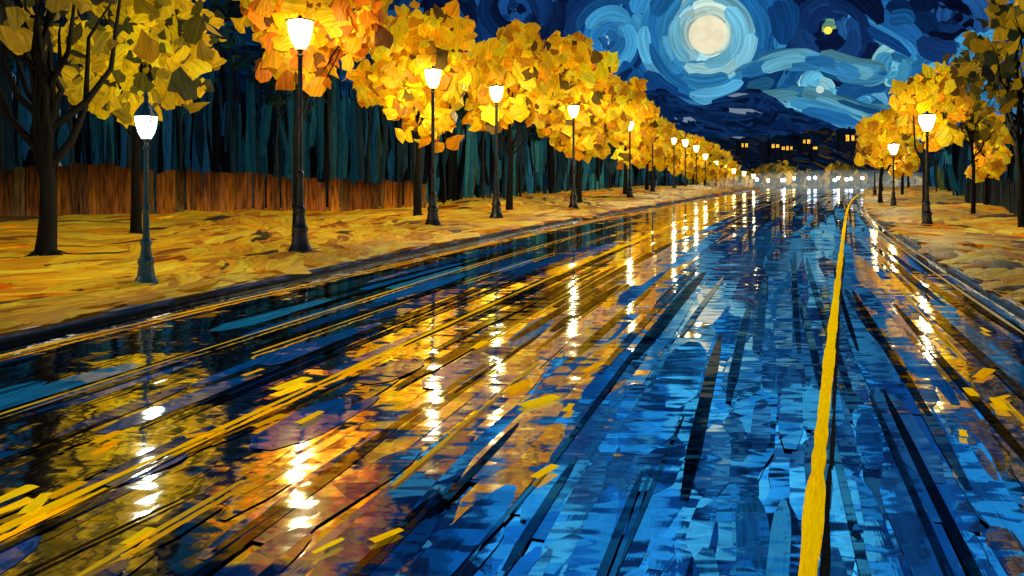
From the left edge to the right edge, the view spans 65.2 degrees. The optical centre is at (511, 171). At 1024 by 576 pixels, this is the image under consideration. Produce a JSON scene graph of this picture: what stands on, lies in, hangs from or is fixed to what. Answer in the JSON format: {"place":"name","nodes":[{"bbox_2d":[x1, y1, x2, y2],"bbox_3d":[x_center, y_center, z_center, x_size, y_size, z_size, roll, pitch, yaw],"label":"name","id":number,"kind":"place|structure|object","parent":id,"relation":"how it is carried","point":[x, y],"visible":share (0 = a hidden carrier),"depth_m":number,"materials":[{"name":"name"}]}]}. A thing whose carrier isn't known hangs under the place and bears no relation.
{"place":"outdoors","nodes":[
{"label":"outdoors","id":0,"kind":"place"},
{"bbox_2d":[0,189,1023,575],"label":"road","id":1,"kind":"structure","parent":0,"point":[676,439],"depth_m":6.51,"materials":[{"name":"blue asphalt"}]},
{"bbox_2d":[0,191,755,355],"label":"road marking","id":2,"kind":"object","parent":1,"relation":"on","point":[253,296],"visible":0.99,"depth_m":11.77,"materials":[{"name":"yellow paint"}]},
{"bbox_2d":[0,191,765,414],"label":"road marking","id":3,"kind":"object","parent":1,"relation":"on","point":[260,331],"visible":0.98,"depth_m":9.50,"materials":[{"name":"yellow paint"}]},
{"bbox_2d":[0,191,771,532],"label":"road marking","id":4,"kind":"object","parent":1,"relation":"on","point":[46,507],"visible":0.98,"depth_m":6.02,"materials":[{"name":"yellow paint"}]},
{"bbox_2d":[75,192,794,575],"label":"road marking","id":5,"kind":"object","parent":1,"relation":"on","point":[159,528],"visible":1,"depth_m":4.55,"materials":[{"name":"yellow paint"}]},
{"bbox_2d":[253,192,769,352],"bbox_3d":[8.994,1.967,37.832,1.650,0.006,93.430,0,0,21],"label":"road marking","id":6,"kind":"object","parent":1,"relation":"on","point":[378,310],"visible":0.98,"depth_m":10.53,"materials":[{"name":"yellow paint"}]},
{"bbox_2d":[0,327,1023,553],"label":"wet leaves","id":7,"kind":"object","parent":1,"relation":"on","point":[37,503],"visible":1,"depth_m":5.99,"materials":[{"name":"yellow plant"}]},
{"bbox_2d":[391,204,768,485],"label":"road marking","id":8,"kind":"object","parent":1,"relation":"on","point":[419,462],"visible":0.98,"depth_m":5.87,"materials":[{"name":"yellow paint"}]},
{"bbox_2d":[798,189,865,575],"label":"road marking","id":9,"kind":"object","parent":1,"relation":"on","point":[813,511],"visible":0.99,"depth_m":5.45,"materials":[{"name":"yellow paint"}]},
{"bbox_2d":[819,191,864,575],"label":"road marking","id":10,"kind":"object","parent":1,"relation":"on","point":[825,558],"visible":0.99,"depth_m":5.22,"materials":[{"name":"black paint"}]},
{"bbox_2d":[844,198,1023,418],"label":"road marking","id":11,"kind":"object","parent":1,"relation":"on","point":[1004,399],"visible":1,"depth_m":9.22,"materials":[{"name":"yellow paint"}]},
{"bbox_2d":[859,191,1023,333],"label":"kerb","id":12,"kind":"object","parent":1,"relation":"on","point":[986,308],"visible":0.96,"depth_m":13.39,"materials":[{"name":"grey concrete"}]},
{"bbox_2d":[0,188,1023,345],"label":"kerb","id":13,"kind":"structure","parent":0,"point":[11,337],"depth_m":12.96,"materials":[{"name":"grey concrete"}]},
{"bbox_2d":[0,185,1023,332],"bbox_3d":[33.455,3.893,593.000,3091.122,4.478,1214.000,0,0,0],"label":"ground","id":14,"kind":"structure","parent":0,"point":[3,218],"depth_m":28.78,"materials":[{"name":"yellow plant"}]},
{"bbox_2d":[0,40,25,214],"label":"slim tree","id":15,"kind":"object","parent":14,"relation":"on","point":[10,60],"visible":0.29,"depth_m":33.95,"materials":[{"name":"black plant"}]},
{"bbox_2d":[41,8,90,162],"bbox_3d":[-18.986,-3.596,34.132,3.172,11.132,2.398,0,0,-34],"label":"slim tree","id":16,"kind":"object","parent":14,"relation":"on","point":[82,17],"visible":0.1,"depth_m":34.00,"materials":[{"name":"black plant"}]},
{"bbox_2d":[0,0,158,256],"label":"tree","id":17,"kind":"object","parent":14,"relation":"on","point":[26,38],"visible":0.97,"depth_m":16.69,"materials":[{"name":"black plant"}]},
{"bbox_2d":[126,125,130,168],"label":"slim tree","id":18,"kind":"object","parent":14,"relation":"on","point":[128,150],"visible":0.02,"depth_m":34.85,"materials":[{"name":"black plant"}]},
{"bbox_2d":[42,0,226,233],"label":"tree","id":19,"kind":"object","parent":14,"relation":"on","point":[177,30],"visible":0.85,"depth_m":22.62,"materials":[{"name":"yellow plant"}]},
{"bbox_2d":[134,90,158,286],"bbox_3d":[-5.900,0.322,12.900,0.475,3.295,0.475,0,0,0],"label":"street lamp","id":20,"kind":"object","parent":14,"relation":"on","point":[146,118],"visible":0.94,"depth_m":12.84,"materials":[{"name":"black metal"}]},
{"bbox_2d":[0,162,426,215],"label":"fence","id":21,"kind":"object","parent":14,"relation":"on","point":[89,189],"visible":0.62,"depth_m":32.55,"materials":[{"name":"painted brown wood"}]},
{"bbox_2d":[205,0,263,127],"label":"slim tree","id":22,"kind":"object","parent":14,"relation":"on","point":[227,9],"visible":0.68,"depth_m":37.77,"materials":[{"name":"black plant"}]},
{"bbox_2d":[247,69,305,176],"bbox_3d":[-10.533,-1.504,36.207,2.645,6.852,1.900,0,0,25],"label":"slim tree","id":23,"kind":"object","parent":14,"relation":"on","point":[272,98],"visible":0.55,"depth_m":36.34,"materials":[{"name":"black plant"}]},
{"bbox_2d":[285,15,314,252],"bbox_3d":[-4.660,-0.740,17.600,0.646,5.445,0.646,0,0,17],"label":"street lamp","id":24,"kind":"object","parent":14,"relation":"on","point":[300,28],"visible":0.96,"depth_m":17.51,"materials":[{"name":"black metal"}]},
{"bbox_2d":[230,0,393,236],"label":"tree","id":25,"kind":"object","parent":14,"relation":"on","point":[353,30],"visible":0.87,"depth_m":20.59,"materials":[{"name":"orange plant"}]},
{"bbox_2d":[323,54,357,204],"bbox_3d":[-8.739,-3.032,37.544,2.527,9.993,2.566,0,0,24],"label":"slim tree","id":26,"kind":"object","parent":14,"relation":"on","point":[328,102],"visible":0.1,"depth_m":37.82,"materials":[{"name":"black plant"}]},
{"bbox_2d":[359,55,374,182],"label":"slim tree","id":27,"kind":"object","parent":14,"relation":"on","point":[368,149],"visible":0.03,"depth_m":39.69,"materials":[{"name":"black plant"}]},
{"bbox_2d":[346,0,478,215],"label":"tree","id":28,"kind":"object","parent":14,"relation":"on","point":[436,36],"visible":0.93,"depth_m":29.09,"materials":[{"name":"yellow plant"}]},
{"bbox_2d":[413,136,415,196],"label":"slim tree","id":29,"kind":"object","parent":14,"relation":"on","point":[414,149],"depth_m":38.98,"materials":[{"name":"black plant"}]},
{"bbox_2d":[423,66,442,225],"bbox_3d":[-2.570,-0.750,26.000,0.684,5.426,0.684,0,0,0],"label":"street lamp","id":30,"kind":"object","parent":14,"relation":"on","point":[432,75],"visible":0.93,"depth_m":25.92,"materials":[{"name":"black metal"}]},
{"bbox_2d":[443,131,446,201],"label":"slim tree","id":31,"kind":"object","parent":14,"relation":"on","point":[445,138],"visible":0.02,"depth_m":44.47,"materials":[{"name":"black plant"}]},
{"bbox_2d":[456,91,471,199],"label":"slim tree","id":32,"kind":"object","parent":14,"relation":"on","point":[460,112],"visible":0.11,"depth_m":45.69,"materials":[{"name":"black plant"}]},
{"bbox_2d":[481,131,484,197],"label":"slim tree","id":33,"kind":"object","parent":14,"relation":"on","point":[483,184],"visible":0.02,"depth_m":48.54,"materials":[{"name":"black plant"}]},
{"bbox_2d":[488,83,504,217],"bbox_3d":[-0.600,-0.713,30.800,0.684,5.426,0.684,0,0,0],"label":"street lamp","id":34,"kind":"object","parent":14,"relation":"on","point":[496,92],"visible":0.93,"depth_m":30.71,"materials":[{"name":"black metal"}]},
{"bbox_2d":[500,119,515,197],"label":"slim tree","id":35,"kind":"object","parent":14,"relation":"on","point":[504,132],"visible":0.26,"depth_m":52.34,"materials":[{"name":"black plant"}]},
{"bbox_2d":[0,7,1023,212],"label":"woodland","id":36,"kind":"object","parent":14,"relation":"on","point":[212,141],"visible":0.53,"depth_m":39.76,"materials":[{"name":"plant"}]},
{"bbox_2d":[462,18,564,209],"bbox_3d":[0.016,-2.434,35.776,4.521,8.893,3.372,0,0,-15],"label":"tree","id":37,"kind":"object","parent":14,"relation":"on","point":[508,58],"visible":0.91,"depth_m":34.86,"materials":[{"name":"yellow plant"}]},
{"bbox_2d":[513,119,531,196],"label":"slim tree","id":38,"kind":"object","parent":14,"relation":"on","point":[517,140],"visible":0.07,"depth_m":54.73,"materials":[{"name":"black plant"}]},
{"bbox_2d":[519,118,526,196],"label":"slim tree","id":39,"kind":"object","parent":14,"relation":"on","point":[520,189],"visible":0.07,"depth_m":54.89,"materials":[{"name":"blue plant"}]},
{"bbox_2d":[528,125,540,193],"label":"slim tree","id":40,"kind":"object","parent":14,"relation":"on","point":[534,134],"visible":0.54,"depth_m":57.89,"materials":[{"name":"black plant"}]},
{"bbox_2d":[554,149,555,192],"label":"slim tree","id":41,"kind":"object","parent":14,"relation":"on","point":[555,173],"visible":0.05,"depth_m":61.63,"materials":[{"name":"blue plant"}]},
{"bbox_2d":[566,166,567,191],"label":"slim tree","id":42,"kind":"object","parent":14,"relation":"on","point":[567,180],"visible":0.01,"depth_m":65.13,"materials":[{"name":"blue plant"}]},
{"bbox_2d":[567,103,579,208],"bbox_3d":[3.030,-0.692,39.400,0.684,5.426,0.684,0,0,0],"label":"street lamp","id":43,"kind":"object","parent":14,"relation":"on","point":[573,109],"visible":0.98,"depth_m":39.33,"materials":[{"name":"black metal"}]},
{"bbox_2d":[537,30,630,202],"bbox_3d":[3.589,-2.971,44.349,5.937,9.888,4.225,0,0,0],"label":"tree","id":44,"kind":"object","parent":14,"relation":"on","point":[583,77],"visible":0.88,"depth_m":43.20,"materials":[{"name":"yellow plant"}]},
{"bbox_2d":[594,157,595,189],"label":"slim tree","id":45,"kind":"object","parent":14,"relation":"on","point":[595,175],"visible":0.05,"depth_m":71.56,"materials":[{"name":"blue plant"}]},
{"bbox_2d":[598,157,599,188],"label":"slim tree","id":46,"kind":"object","parent":14,"relation":"on","point":[599,173],"visible":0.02,"depth_m":74.56,"materials":[{"name":"blue plant"}]},
{"bbox_2d":[606,143,615,187],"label":"slim tree","id":47,"kind":"object","parent":14,"relation":"on","point":[611,149],"visible":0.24,"depth_m":79.07,"materials":[{"name":"black plant"}]},
{"bbox_2d":[626,120,634,197],"bbox_3d":[7.800,-0.757,52.900,0.684,5.426,0.684,0,0,0],"label":"street lamp","id":48,"kind":"object","parent":14,"relation":"on","point":[630,189],"visible":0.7,"depth_m":52.83,"materials":[{"name":"black metal"}]},
{"bbox_2d":[608,76,657,194],"bbox_3d":[8.222,-2.533,58.517,4.899,9.020,3.767,0,0,0],"label":"tree","id":49,"kind":"object","parent":14,"relation":"on","point":[637,106],"visible":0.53,"depth_m":57.88,"materials":[{"name":"yellow plant"}]},
{"bbox_2d":[649,143,654,191],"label":"street lamp","id":50,"kind":"object","parent":14,"relation":"on","point":[652,185],"visible":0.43,"depth_m":65.93,"materials":[{"name":"black metal"}]},
{"bbox_2d":[631,105,675,189],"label":"tree","id":51,"kind":"object","parent":14,"relation":"on","point":[661,125],"visible":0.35,"depth_m":73.44,"materials":[{"name":"yellow plant"}]},
{"bbox_2d":[645,132,676,186],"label":"tree","id":52,"kind":"object","parent":14,"relation":"on","point":[668,139],"visible":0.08,"depth_m":85.02,"materials":[{"name":"yellow plant"}]},
{"bbox_2d":[656,122,687,185],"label":"tree","id":53,"kind":"object","parent":14,"relation":"on","point":[668,163],"visible":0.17,"depth_m":95.42,"materials":[{"name":"yellow plant"}]},
{"bbox_2d":[671,137,676,187],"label":"street lamp","id":54,"kind":"object","parent":14,"relation":"on","point":[673,139],"visible":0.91,"depth_m":77.94,"materials":[{"name":"black metal"}]},
{"bbox_2d":[668,128,694,185],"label":"tree","id":55,"kind":"object","parent":14,"relation":"on","point":[680,166],"visible":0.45,"depth_m":104.76,"materials":[{"name":"yellow plant"}]},
{"bbox_2d":[682,139,688,186],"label":"street lamp","id":56,"kind":"object","parent":14,"relation":"on","point":[685,142],"visible":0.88,"depth_m":89.88,"materials":[{"name":"black metal"}]},
{"bbox_2d":[693,145,699,184],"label":"street lamp","id":57,"kind":"object","parent":14,"relation":"on","point":[696,148],"visible":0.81,"depth_m":98.90,"materials":[{"name":"black metal"}]},
{"bbox_2d":[682,133,711,184],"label":"tree","id":58,"kind":"object","parent":14,"relation":"on","point":[696,140],"visible":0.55,"depth_m":112.24,"materials":[{"name":"yellow plant"}]},
{"bbox_2d":[686,178,713,185],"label":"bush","id":59,"kind":"object","parent":14,"relation":"on","point":[701,183],"visible":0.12,"depth_m":167.12,"materials":[{"name":"yellow plant"}]},
{"bbox_2d":[703,153,707,185],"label":"street lamp","id":60,"kind":"object","parent":14,"relation":"on","point":[705,156],"visible":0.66,"depth_m":109.91,"materials":[{"name":"black metal"}]},
{"bbox_2d":[694,141,721,185],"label":"tree","id":61,"kind":"object","parent":14,"relation":"on","point":[711,166],"visible":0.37,"depth_m":120.38,"materials":[{"name":"yellow plant"}]},
{"bbox_2d":[706,142,729,185],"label":"tree","id":62,"kind":"object","parent":14,"relation":"on","point":[723,172],"visible":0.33,"depth_m":128.63,"materials":[{"name":"yellow plant"}]},
{"bbox_2d":[713,149,736,186],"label":"tree","id":63,"kind":"object","parent":14,"relation":"on","point":[730,163],"visible":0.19,"depth_m":136.72,"materials":[{"name":"yellow plant"}]},
{"bbox_2d":[722,155,740,186],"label":"tree","id":64,"kind":"object","parent":14,"relation":"on","point":[733,180],"visible":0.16,"depth_m":145.14,"materials":[{"name":"yellow plant"}]},
{"bbox_2d":[733,169,752,186],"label":"tree","id":65,"kind":"object","parent":14,"relation":"on","point":[740,181],"visible":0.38,"depth_m":163.12,"materials":[{"name":"yellow plant"}]},
{"bbox_2d":[746,168,768,188],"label":"tree","id":66,"kind":"object","parent":14,"relation":"on","point":[760,183],"visible":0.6,"depth_m":163.75,"materials":[{"name":"yellow plant"}]},
{"bbox_2d":[755,160,805,188],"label":"tree","id":67,"kind":"object","parent":14,"relation":"on","point":[777,171],"visible":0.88,"depth_m":163.10,"materials":[{"name":"yellow plant"}]},
{"bbox_2d":[776,166,811,188],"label":"tree","id":68,"kind":"object","parent":14,"relation":"on","point":[806,183],"visible":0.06,"depth_m":173.40,"materials":[{"name":"grey plant"}]},
{"bbox_2d":[802,169,829,188],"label":"tree","id":69,"kind":"object","parent":14,"relation":"on","point":[819,182],"visible":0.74,"depth_m":173.54,"materials":[{"name":"beige plant"}]},
{"bbox_2d":[822,161,867,188],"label":"tree","id":70,"kind":"object","parent":14,"relation":"on","point":[842,170],"visible":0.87,"depth_m":170.31,"materials":[{"name":"yellow plant"}]},
{"bbox_2d":[872,168,876,194],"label":"street lamp","id":71,"kind":"object","parent":14,"relation":"on","point":[874,190],"visible":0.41,"depth_m":59.95,"materials":[{"name":"black metal"}]},
{"bbox_2d":[854,108,904,202],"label":"tree","id":72,"kind":"object","parent":14,"relation":"on","point":[876,133],"visible":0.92,"depth_m":45.65,"materials":[{"name":"yellow plant"}]},
{"bbox_2d":[868,171,905,186],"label":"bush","id":73,"kind":"object","parent":14,"relation":"on","point":[887,180],"visible":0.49,"depth_m":172.20,"materials":[{"name":"grey plant"}]},
{"bbox_2d":[888,141,898,205],"bbox_3d":[19.600,0.201,41.100,0.552,3.550,0.552,0,0,22],"label":"street lamp","id":74,"kind":"object","parent":14,"relation":"on","point":[893,147],"visible":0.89,"depth_m":41.02,"materials":[{"name":"black metal"}]},
{"bbox_2d":[888,128,923,194],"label":"tree","id":75,"kind":"object","parent":14,"relation":"on","point":[907,162],"visible":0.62,"depth_m":58.49,"materials":[{"name":"yellow plant"}]},
{"bbox_2d":[904,172,921,185],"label":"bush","id":76,"kind":"object","parent":14,"relation":"on","point":[915,179],"visible":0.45,"depth_m":173.99,"materials":[{"name":"grey plant"}]},
{"bbox_2d":[907,160,919,186],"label":"tree","id":77,"kind":"object","parent":14,"relation":"on","point":[908,182],"visible":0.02,"depth_m":85.91,"materials":[{"name":"brown plant"}]},
{"bbox_2d":[919,152,922,186],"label":"slim tree","id":78,"kind":"object","parent":14,"relation":"on","point":[921,165],"visible":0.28,"depth_m":74.01,"materials":[{"name":"black plant"}]},
{"bbox_2d":[918,111,936,225],"bbox_3d":[13.700,-0.027,26.400,0.552,4.006,0.552,0,0,-22],"label":"street lamp","id":79,"kind":"object","parent":14,"relation":"on","point":[927,120],"visible":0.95,"depth_m":26.33,"materials":[{"name":"black metal"}]},
{"bbox_2d":[888,61,973,217],"bbox_3d":[15.735,-1.045,30.061,3.677,6.168,2.531,0,0,0],"label":"tree","id":80,"kind":"object","parent":14,"relation":"on","point":[929,89],"visible":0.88,"depth_m":29.45,"materials":[{"name":"yellow plant"}]},
{"bbox_2d":[936,151,938,191],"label":"slim tree","id":81,"kind":"object","parent":14,"relation":"on","point":[936,170],"visible":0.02,"depth_m":65.94,"materials":[{"name":"blue plant"}]},
{"bbox_2d":[866,208,1023,320],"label":"kerb","id":82,"kind":"structure","parent":14,"relation":"on","point":[1009,306],"depth_m":13.85,"materials":[{"name":"grey concrete"}]},
{"bbox_2d":[943,144,953,195],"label":"slim tree","id":83,"kind":"object","parent":14,"relation":"on","point":[948,148],"visible":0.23,"depth_m":58.00,"materials":[{"name":"blue plant"}]},
{"bbox_2d":[939,50,1005,213],"bbox_3d":[19.634,-1.637,34.067,2.921,7.433,2.198,0,0,0],"label":"tree","id":84,"kind":"object","parent":14,"relation":"on","point":[971,131],"visible":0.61,"depth_m":33.81,"materials":[{"name":"yellow plant"}]},
{"bbox_2d":[964,112,1013,204],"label":"tree","id":85,"kind":"object","parent":14,"relation":"on","point":[992,161],"visible":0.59,"depth_m":40.13,"materials":[{"name":"yellow plant"}]},
{"bbox_2d":[964,177,1016,214],"bbox_3d":[22.158,1.052,36.320,1.076,1.862,18.672,0,0,24],"label":"fence","id":86,"kind":"object","parent":14,"relation":"on","point":[1004,193],"visible":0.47,"depth_m":39.04,"materials":[{"name":"paint"}]},
{"bbox_2d":[960,0,1023,227],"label":"tree","id":87,"kind":"object","parent":14,"relation":"on","point":[1006,21],"visible":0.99,"depth_m":25.15,"materials":[{"name":"yellow plant"}]},
{"bbox_2d":[10,0,1023,143],"bbox_3d":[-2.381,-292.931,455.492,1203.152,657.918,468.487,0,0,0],"label":"sky","id":88,"kind":"structure","parent":0,"point":[853,63],"depth_m":587.88,"materials":[{"name":"paint"}]},
{"bbox_2d":[816,86,823,92],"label":"star","id":89,"kind":"object","parent":88,"relation":"in","point":[819,89],"visible":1,"depth_m":546.24,"materials":[{"name":"white"}]},
{"bbox_2d":[689,15,726,52],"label":"moon","id":90,"kind":"object","parent":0,"point":[707,33],"visible":1,"depth_m":556.00,"materials":[{"name":"beige"}]},
{"bbox_2d":[609,88,949,157],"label":"mountain","id":91,"kind":"structure","parent":0,"point":[749,112],"depth_m":410.54,"materials":[{"name":"paint"}]},
{"bbox_2d":[667,128,933,188],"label":"hill","id":92,"kind":"structure","parent":0,"point":[825,139],"depth_m":230.82,"materials":[{"name":"paint"}]},
{"bbox_2d":[735,137,748,156],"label":"house","id":93,"kind":"structure","parent":92,"relation":"on","point":[742,147],"depth_m":204.99,"materials":[{"name":"black"}]},
{"bbox_2d":[758,142,767,159],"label":"house","id":94,"kind":"structure","parent":92,"relation":"on","point":[763,151],"depth_m":204.88,"materials":[{"name":"black"}]},
{"bbox_2d":[766,138,780,156],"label":"house","id":95,"kind":"structure","parent":92,"relation":"on","point":[773,148],"depth_m":204.86,"materials":[{"name":"black"}]},
{"bbox_2d":[779,140,794,159],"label":"house","id":96,"kind":"structure","parent":92,"relation":"on","point":[786,150],"depth_m":204.85,"materials":[{"name":"black"}]},
{"bbox_2d":[797,133,811,152],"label":"house","id":97,"kind":"structure","parent":92,"relation":"on","point":[804,143],"depth_m":204.91,"materials":[{"name":"black"}]},
{"bbox_2d":[808,141,818,158],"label":"house","id":98,"kind":"structure","parent":92,"relation":"on","point":[813,154],"depth_m":204.80,"materials":[{"name":"black"}]},
{"bbox_2d":[836,127,855,150],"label":"house","id":99,"kind":"structure","parent":92,"relation":"on","point":[846,139],"depth_m":204.85,"materials":[{"name":"black"}]},
{"bbox_2d":[845,135,849,140],"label":"window","id":100,"kind":"structure","parent":99,"relation":"in","point":[847,137],"depth_m":204.79,"materials":[{"name":"yellow glass"}]},
{"bbox_2d":[824,27,831,33],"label":"star","id":101,"kind":"object","parent":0,"point":[827,30],"visible":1,"depth_m":539.75,"materials":[{"name":"yellow"}]},
{"bbox_2d":[831,169,869,188],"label":"tree","id":102,"kind":"object","parent":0,"point":[866,185],"visible":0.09,"depth_m":175.12,"materials":[{"name":"grey plant"}]}
]}

